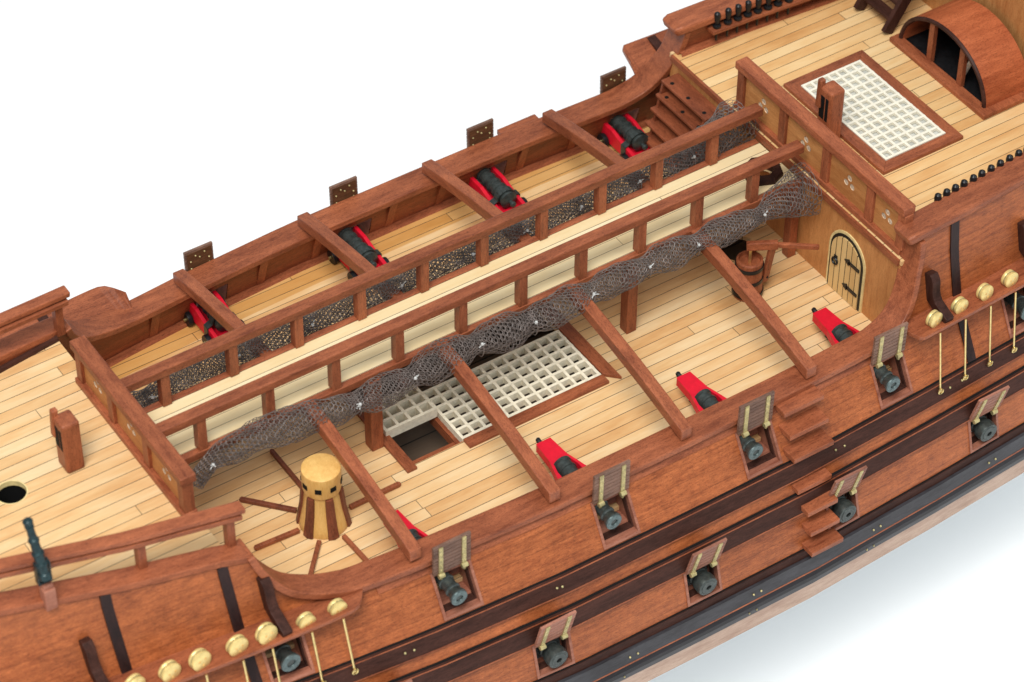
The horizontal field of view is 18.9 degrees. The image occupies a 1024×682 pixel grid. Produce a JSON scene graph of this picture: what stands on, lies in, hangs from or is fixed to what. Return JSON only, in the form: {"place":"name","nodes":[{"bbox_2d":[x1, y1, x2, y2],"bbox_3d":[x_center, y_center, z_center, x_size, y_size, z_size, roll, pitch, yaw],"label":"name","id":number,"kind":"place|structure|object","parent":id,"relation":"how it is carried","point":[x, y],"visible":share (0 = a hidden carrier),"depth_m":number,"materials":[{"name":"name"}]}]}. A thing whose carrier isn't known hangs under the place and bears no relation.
{"place":"outdoors","nodes":[
{"label":"outdoors","id":0,"kind":"place"},
{"bbox_2d":[0,0,1023,681],"bbox_3d":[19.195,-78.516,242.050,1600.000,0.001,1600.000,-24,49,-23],"label":"ground","id":1,"kind":"structure","parent":0,"point":[144,144],"depth_m":172.23,"materials":[{"name":"white paper"}]},
{"bbox_2d":[0,0,1023,681],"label":"model ship","id":2,"kind":"object","parent":1,"relation":"on","point":[524,548],"visible":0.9,"depth_m":130.39,"materials":[{"name":"brown wood"}]},
{"bbox_2d":[22,517,57,611],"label":"swivel gun","id":3,"kind":"object","parent":2,"relation":"on","point":[43,574],"visible":1,"depth_m":114.45,"materials":[{"name":"metal"}]},
{"bbox_2d":[49,407,84,472],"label":"rigging post","id":4,"kind":"object","parent":2,"relation":"on","point":[65,429],"visible":1,"depth_m":121.40,"materials":[{"name":"red wood"}]},
{"bbox_2d":[69,335,197,515],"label":"breast railing","id":5,"kind":"object","parent":2,"relation":"on","point":[142,437],"visible":0.98,"depth_m":122.25,"materials":[{"name":"red wood"}]},
{"bbox_2d":[183,290,245,342],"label":"deck cannon","id":6,"kind":"object","parent":2,"relation":"on","point":[207,323],"visible":0.24,"depth_m":134.34,"materials":[{"name":"red paint"}]},
{"bbox_2d":[239,496,296,512],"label":"capstan bar","id":7,"kind":"object","parent":2,"relation":"on","point":[262,503],"visible":1,"depth_m":127.39,"materials":[{"name":"brown wood"}]},
{"bbox_2d":[254,528,299,550],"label":"capstan bar","id":8,"kind":"object","parent":2,"relation":"on","point":[276,539],"visible":1,"depth_m":126.01,"materials":[{"name":"red wood"}]},
{"bbox_2d":[269,642,300,671],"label":"deck cannon","id":9,"kind":"object","parent":2,"relation":"on","point":[288,658],"visible":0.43,"depth_m":120.60,"materials":[{"name":"metal"}]},
{"bbox_2d":[270,449,301,487],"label":"capstan bar","id":10,"kind":"object","parent":2,"relation":"on","point":[286,468],"visible":0.77,"depth_m":128.87,"materials":[{"name":"brown wood"}]},
{"bbox_2d":[308,540,320,573],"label":"capstan bar","id":11,"kind":"object","parent":2,"relation":"on","point":[315,557],"visible":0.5,"depth_m":125.27,"materials":[{"name":"red wood"}]},
{"bbox_2d":[296,453,351,540],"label":"capstan","id":12,"kind":"object","parent":2,"relation":"on","point":[323,512],"visible":1,"depth_m":125.25,"materials":[{"name":"brown wood"}]},
{"bbox_2d":[342,534,367,560],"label":"capstan bar","id":13,"kind":"object","parent":2,"relation":"on","point":[354,547],"visible":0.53,"depth_m":125.66,"materials":[{"name":"red wood"}]},
{"bbox_2d":[327,225,389,279],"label":"deck cannon","id":14,"kind":"object","parent":2,"relation":"on","point":[356,238],"visible":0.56,"depth_m":137.33,"materials":[{"name":"metal"}]},
{"bbox_2d":[349,481,400,509],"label":"capstan bar","id":15,"kind":"object","parent":2,"relation":"on","point":[364,500],"visible":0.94,"depth_m":127.89,"materials":[{"name":"red wood"}]},
{"bbox_2d":[383,509,466,604],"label":"deck cannon","id":16,"kind":"object","parent":2,"relation":"on","point":[455,592],"visible":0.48,"depth_m":123.03,"materials":[{"name":"red paint"}]},
{"bbox_2d":[120,103,803,463],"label":"gangway","id":17,"kind":"object","parent":2,"relation":"on","point":[363,344],"visible":0.81,"depth_m":129.44,"materials":[{"name":"brown wood"}]},
{"bbox_2d":[130,100,758,407],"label":"rolled net","id":18,"kind":"object","parent":17,"relation":"attached to","point":[314,325],"visible":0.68,"depth_m":131.57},
{"bbox_2d":[193,162,822,488],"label":"rolled net","id":19,"kind":"object","parent":17,"relation":"attached to","point":[756,216],"visible":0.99,"depth_m":128.88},
{"bbox_2d":[340,303,621,472],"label":"hatch coaming","id":20,"kind":"object","parent":2,"relation":"on","point":[583,346],"visible":0.49,"depth_m":131.72,"materials":[{"name":"red wood"}]},
{"bbox_2d":[382,386,436,437],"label":"hatch grating","id":21,"kind":"object","parent":20,"relation":"on","point":[418,406],"visible":0.68,"depth_m":131.11,"materials":[{"name":"white wood"}]},
{"bbox_2d":[423,330,600,441],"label":"hatch grating","id":22,"kind":"object","parent":20,"relation":"on","point":[513,386],"visible":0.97,"depth_m":132.82,"materials":[{"name":"white wood"}]},
{"bbox_2d":[469,166,527,211],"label":"deck cannon","id":23,"kind":"object","parent":2,"relation":"on","point":[497,190],"visible":0.56,"depth_m":140.18,"materials":[{"name":"metal"}]},
{"bbox_2d":[536,639,567,667],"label":"cannon","id":24,"kind":"object","parent":2,"relation":"on","point":[554,654],"visible":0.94,"depth_m":126.45,"materials":[{"name":"metal"}]},
{"bbox_2d":[536,437,621,528],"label":"deck cannon","id":25,"kind":"object","parent":2,"relation":"on","point":[558,460],"visible":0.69,"depth_m":127.66,"materials":[{"name":"red paint"}]},
{"bbox_2d":[597,113,650,158],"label":"deck cannon","id":26,"kind":"object","parent":2,"relation":"on","point":[625,136],"visible":0.63,"depth_m":143.08,"materials":[{"name":"metal"}]},
{"bbox_2d":[645,73,720,166],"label":"deck stair","id":27,"kind":"object","parent":2,"relation":"on","point":[682,106],"visible":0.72,"depth_m":141.23,"materials":[{"name":"brown wood"}]},
{"bbox_2d":[686,567,716,594],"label":"cannon","id":28,"kind":"object","parent":2,"relation":"on","point":[703,582],"visible":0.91,"depth_m":129.34,"materials":[{"name":"metal"}]},
{"bbox_2d":[712,11,720,40],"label":"belaying pin","id":29,"kind":"object","parent":2,"relation":"attached to","point":[717,18],"visible":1,"depth_m":140.93,"materials":[{"name":"black paint"}]},
{"bbox_2d":[676,371,762,459],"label":"deck cannon","id":30,"kind":"object","parent":2,"relation":"on","point":[700,395],"visible":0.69,"depth_m":130.54,"materials":[{"name":"red paint"}]},
{"bbox_2d":[723,7,731,35],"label":"belaying pin","id":31,"kind":"object","parent":2,"relation":"attached to","point":[728,20],"visible":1,"depth_m":141.14,"materials":[{"name":"black paint"}]},
{"bbox_2d":[733,4,741,32],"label":"belaying pin","id":32,"kind":"object","parent":2,"relation":"attached to","point":[738,10],"visible":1,"depth_m":141.34,"materials":[{"name":"black paint"}]},
{"bbox_2d":[743,0,751,28],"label":"belaying pin","id":33,"kind":"object","parent":2,"relation":"attached to","point":[748,6],"visible":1,"depth_m":141.55,"materials":[{"name":"black paint"}]},
{"bbox_2d":[753,0,761,24],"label":"belaying pin","id":34,"kind":"object","parent":2,"relation":"attached to","point":[757,9],"visible":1,"depth_m":141.88,"materials":[{"name":"black paint"}]},
{"bbox_2d":[764,0,771,21],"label":"belaying pin","id":35,"kind":"object","parent":2,"relation":"attached to","point":[767,5],"visible":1,"depth_m":142.10,"materials":[{"name":"black paint"}]},
{"bbox_2d":[731,239,818,301],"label":"bilge pump","id":36,"kind":"object","parent":2,"relation":"on","point":[752,267],"visible":0.84,"depth_m":135.43,"materials":[{"name":"red wood"}]},
{"bbox_2d":[774,0,781,17],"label":"belaying pin","id":37,"kind":"object","parent":2,"relation":"attached to","point":[777,3],"visible":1,"depth_m":142.31,"materials":[{"name":"black paint"}]},
{"bbox_2d":[785,0,792,13],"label":"belaying pin","id":38,"kind":"object","parent":2,"relation":"attached to","point":[788,1],"visible":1,"depth_m":142.54,"materials":[{"name":"black paint"}]},
{"bbox_2d":[734,56,915,254],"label":"breast railing","id":39,"kind":"object","parent":2,"relation":"on","point":[865,193],"visible":0.99,"depth_m":134.00,"materials":[{"name":"red wood"}]},
{"bbox_2d":[815,77,844,137],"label":"rigging post","id":40,"kind":"object","parent":2,"relation":"on","point":[829,102],"visible":0.77,"depth_m":135.57,"materials":[{"name":"red wood"}]},
{"bbox_2d":[828,495,855,521],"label":"cannon","id":41,"kind":"object","parent":2,"relation":"on","point":[843,508],"visible":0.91,"depth_m":132.34,"materials":[{"name":"metal"}]},
{"bbox_2d":[811,307,899,391],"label":"deck cannon","id":42,"kind":"object","parent":2,"relation":"on","point":[833,328],"visible":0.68,"depth_m":133.43,"materials":[{"name":"red paint"}]},
{"bbox_2d":[783,50,962,174],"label":"hatch coaming","id":43,"kind":"object","parent":2,"relation":"on","point":[854,141],"visible":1,"depth_m":138.34,"materials":[{"name":"red wood"}]},
{"bbox_2d":[801,60,945,160],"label":"hatch grating","id":44,"kind":"object","parent":43,"relation":"on","point":[884,116],"visible":0.93,"depth_m":138.30,"materials":[{"name":"white wood"}]},
{"bbox_2d":[853,0,910,33],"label":"quarterdeck ladder","id":45,"kind":"object","parent":2,"relation":"on","point":[893,16],"visible":1,"depth_m":142.47,"materials":[{"name":"brown wood"}]},
{"bbox_2d":[934,193,941,200],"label":"belaying pin","id":46,"kind":"object","parent":2,"relation":"attached to","point":[937,196],"visible":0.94,"depth_m":131.52,"materials":[{"name":"black paint"}]},
{"bbox_2d":[943,188,950,196],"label":"belaying pin","id":47,"kind":"object","parent":2,"relation":"on","point":[946,192],"visible":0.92,"depth_m":131.73,"materials":[{"name":"black paint"}]},
{"bbox_2d":[951,184,958,191],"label":"belaying pin","id":48,"kind":"object","parent":2,"relation":"on","point":[955,187],"visible":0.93,"depth_m":131.94,"materials":[{"name":"black paint"}]},
{"bbox_2d":[889,0,1023,119],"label":"companion hood","id":49,"kind":"object","parent":2,"relation":"on","point":[967,53],"visible":1,"depth_m":139.13,"materials":[{"name":"brown wood"}]},
{"bbox_2d":[960,179,967,186],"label":"belaying pin","id":50,"kind":"object","parent":2,"relation":"attached to","point":[964,183],"visible":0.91,"depth_m":132.16,"materials":[{"name":"black paint"}]},
{"bbox_2d":[969,174,976,181],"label":"belaying pin","id":51,"kind":"object","parent":2,"relation":"attached to","point":[973,177],"visible":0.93,"depth_m":132.40,"materials":[{"name":"black paint"}]},
{"bbox_2d":[978,169,985,176],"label":"belaying pin","id":52,"kind":"object","parent":2,"relation":"on","point":[981,172],"visible":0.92,"depth_m":132.62,"materials":[{"name":"black paint"}]},
{"bbox_2d":[970,415,996,440],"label":"cannon","id":53,"kind":"object","parent":2,"relation":"on","point":[984,429],"visible":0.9,"depth_m":135.88,"materials":[{"name":"metal"}]},
{"bbox_2d":[987,164,994,171],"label":"belaying pin","id":54,"kind":"object","parent":2,"relation":"on","point":[991,168],"visible":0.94,"depth_m":132.87,"materials":[{"name":"black paint"}]},
{"bbox_2d":[996,159,1003,166],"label":"belaying pin","id":55,"kind":"object","parent":2,"relation":"on","point":[1000,162],"visible":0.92,"depth_m":133.11,"materials":[{"name":"black paint"}]},
{"bbox_2d":[1006,154,1012,161],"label":"belaying pin","id":56,"kind":"object","parent":2,"relation":"on","point":[1009,157],"visible":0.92,"depth_m":133.34,"materials":[{"name":"black paint"}]},
{"bbox_2d":[1003,291,1023,319],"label":"deck cannon","id":57,"kind":"object","parent":2,"relation":"on","point":[1009,299],"visible":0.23,"depth_m":135.24,"materials":[{"name":"metal"}]},
{"bbox_2d":[1015,149,1022,156],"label":"belaying pin","id":58,"kind":"object","parent":2,"relation":"on","point":[1018,152],"visible":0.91,"depth_m":133.59,"materials":[{"name":"black paint"}]}
]}

